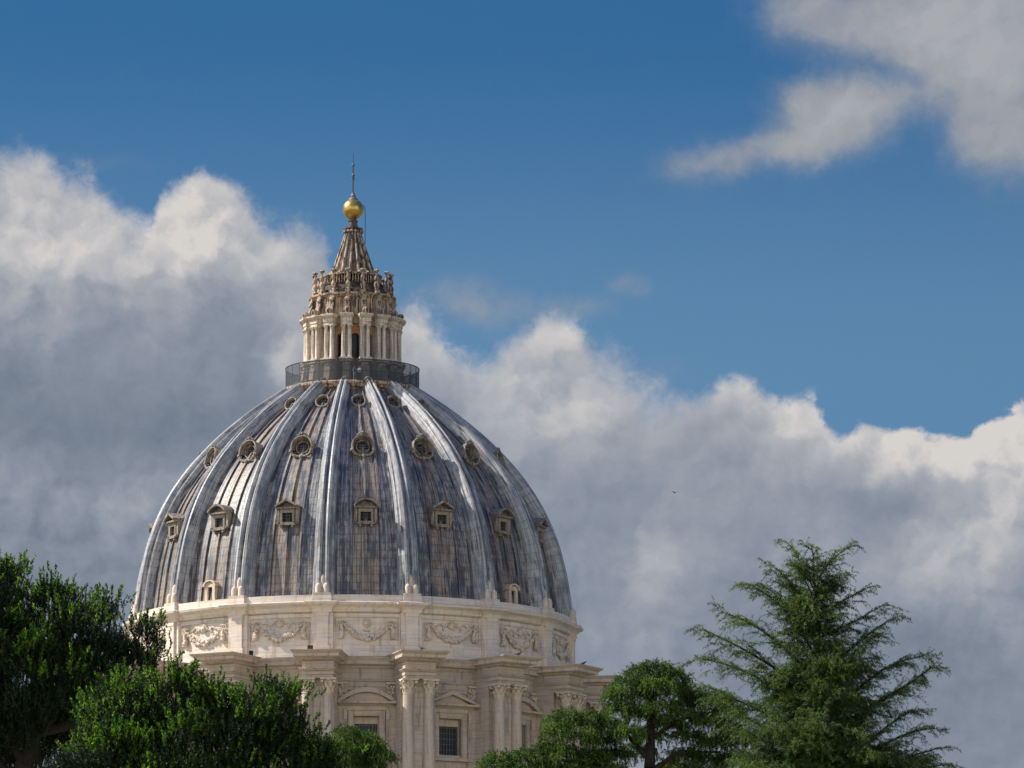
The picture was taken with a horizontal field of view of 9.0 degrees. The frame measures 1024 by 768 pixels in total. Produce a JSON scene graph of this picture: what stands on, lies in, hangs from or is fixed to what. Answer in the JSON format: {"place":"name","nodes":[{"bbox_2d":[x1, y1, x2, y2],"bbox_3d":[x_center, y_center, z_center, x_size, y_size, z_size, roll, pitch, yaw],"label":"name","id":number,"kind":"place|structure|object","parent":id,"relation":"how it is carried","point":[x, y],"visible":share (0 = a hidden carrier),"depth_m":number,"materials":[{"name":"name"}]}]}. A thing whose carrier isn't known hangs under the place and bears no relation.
{"place":"outdoors","nodes":[
{"label":"outdoors","id":0,"kind":"place"},
{"bbox_2d":[0,545,189,767],"bbox_3d":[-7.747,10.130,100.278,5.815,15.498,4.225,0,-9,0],"label":"stone pine","id":1,"kind":"object","parent":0,"point":[59,665],"visible":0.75,"depth_m":100.36,"materials":[{"name":"green plant"}]},
{"bbox_2d":[39,652,369,767],"bbox_3d":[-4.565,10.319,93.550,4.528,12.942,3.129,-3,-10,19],"label":"stone pine","id":2,"kind":"object","parent":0,"point":[159,730],"visible":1,"depth_m":94.02,"materials":[{"name":"green plant"}]},
{"bbox_2d":[328,721,402,767],"bbox_3d":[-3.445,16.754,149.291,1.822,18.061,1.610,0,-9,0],"label":"tree","id":3,"kind":"object","parent":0,"point":[378,753],"visible":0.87,"depth_m":150.34,"materials":[{"name":"green plant"}]},
{"bbox_2d":[116,154,619,767],"bbox_3d":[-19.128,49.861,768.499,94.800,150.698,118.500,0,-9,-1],"label":"domed basilica","id":4,"kind":"structure","parent":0,"point":[360,510],"depth_m":737.31,"materials":[{"name":"stone"}]},
{"bbox_2d":[149,523,153,532],"bbox_3d":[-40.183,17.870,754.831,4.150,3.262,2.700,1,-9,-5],"label":"dormer window","id":5,"kind":"structure","parent":4,"relation":"in","point":[150,524],"depth_m":754.23,"materials":[{"name":"stone"}]},
{"bbox_2d":[163,513,184,541],"bbox_3d":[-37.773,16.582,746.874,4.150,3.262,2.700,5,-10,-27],"label":"dormer window","id":6,"kind":"structure","parent":4,"relation":"in","point":[175,521],"depth_m":745.80,"materials":[{"name":"stone"}]},
{"bbox_2d":[203,443,221,469],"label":"round window","id":7,"kind":"structure","parent":4,"relation":"in","point":[213,452],"depth_m":750.37,"materials":[{"name":"stone"}]},
{"bbox_2d":[207,504,234,533],"bbox_3d":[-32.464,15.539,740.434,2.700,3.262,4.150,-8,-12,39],"label":"dormer window","id":8,"kind":"structure","parent":4,"relation":"in","point":[220,514],"depth_m":739.28,"materials":[{"name":"stone"}]},
{"bbox_2d":[237,436,262,463],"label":"round window","id":9,"kind":"structure","parent":4,"relation":"in","point":[248,446],"depth_m":744.71,"materials":[{"name":"stone"}]},
{"bbox_2d":[275,498,301,527],"bbox_3d":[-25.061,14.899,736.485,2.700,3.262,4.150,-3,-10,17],"label":"dormer window","id":10,"kind":"structure","parent":4,"relation":"in","point":[286,509],"depth_m":735.14,"materials":[{"name":"stone"}]},
{"bbox_2d":[286,696,301,759],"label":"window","id":11,"kind":"structure","parent":4,"relation":"in","point":[299,702],"depth_m":728.35,"materials":[{"name":"stone"}]},
{"bbox_2d":[289,432,314,459],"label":"round window","id":12,"kind":"structure","parent":4,"relation":"in","point":[302,441],"depth_m":741.45,"materials":[{"name":"stone"}]},
{"bbox_2d":[350,431,375,458],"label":"round window","id":13,"kind":"structure","parent":4,"relation":"in","point":[361,440],"depth_m":740.72,"materials":[{"name":"stone"}]},
{"bbox_2d":[354,497,377,526],"bbox_3d":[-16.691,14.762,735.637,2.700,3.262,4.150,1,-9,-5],"label":"dormer window","id":14,"kind":"structure","parent":4,"relation":"in","point":[365,506],"depth_m":734.24,"materials":[{"name":"stone"}]},
{"bbox_2d":[337,687,396,755],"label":"window","id":15,"kind":"structure","parent":4,"relation":"in","point":[373,700],"depth_m":728.35,"materials":[{"name":"stone"}]},
{"bbox_2d":[409,433,434,461],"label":"round window","id":16,"kind":"structure","parent":4,"relation":"in","point":[425,444],"depth_m":742.71,"materials":[{"name":"stone"}]},
{"bbox_2d":[427,501,454,529],"bbox_3d":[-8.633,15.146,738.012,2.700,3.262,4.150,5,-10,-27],"label":"dormer window","id":17,"kind":"structure","parent":4,"relation":"in","point":[442,511],"depth_m":736.75,"materials":[{"name":"stone"}]},
{"bbox_2d":[435,690,480,761],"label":"window","id":18,"kind":"structure","parent":4,"relation":"in","point":[449,703],"depth_m":731.38,"materials":[{"name":"stone"}]},
{"bbox_2d":[456,439,480,466],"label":"round window","id":19,"kind":"structure","parent":4,"relation":"in","point":[469,449],"depth_m":747.08,"materials":[{"name":"stone"}]},
{"bbox_2d":[493,447,506,468],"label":"round window","id":20,"kind":"structure","parent":4,"relation":"in","point":[497,453],"depth_m":753.67,"materials":[{"name":"stone"}]},
{"bbox_2d":[489,508,514,536],"bbox_3d":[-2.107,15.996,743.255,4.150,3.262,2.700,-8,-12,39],"label":"dormer window","id":21,"kind":"structure","parent":4,"relation":"in","point":[500,518],"depth_m":742.17,"materials":[{"name":"stone"}]},
{"bbox_2d":[522,697,542,765],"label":"window","id":22,"kind":"structure","parent":4,"relation":"in","point":[528,724],"depth_m":738.37,"materials":[{"name":"stone"}]},
{"bbox_2d":[532,518,548,546],"bbox_3d":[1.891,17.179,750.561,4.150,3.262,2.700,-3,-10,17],"label":"dormer window","id":23,"kind":"structure","parent":4,"relation":"in","point":[540,524],"depth_m":750.00,"materials":[{"name":"stone"}]},
{"bbox_2d":[0,0,1023,767],"label":"sky","id":24,"kind":"structure","parent":0,"point":[759,264],"materials":[{"name":"blue"}]},
{"bbox_2d":[474,657,759,767],"bbox_3d":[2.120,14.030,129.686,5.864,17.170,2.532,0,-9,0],"label":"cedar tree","id":25,"kind":"object","parent":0,"point":[645,681],"visible":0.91,"depth_m":130.41,"materials":[{"name":"green plant"}]},
{"bbox_2d":[679,537,963,767],"bbox_3d":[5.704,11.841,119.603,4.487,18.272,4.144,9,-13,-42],"label":"cedar tree","id":26,"kind":"object","parent":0,"point":[810,735],"visible":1,"depth_m":120.38,"materials":[{"name":"green plant"}]}
]}

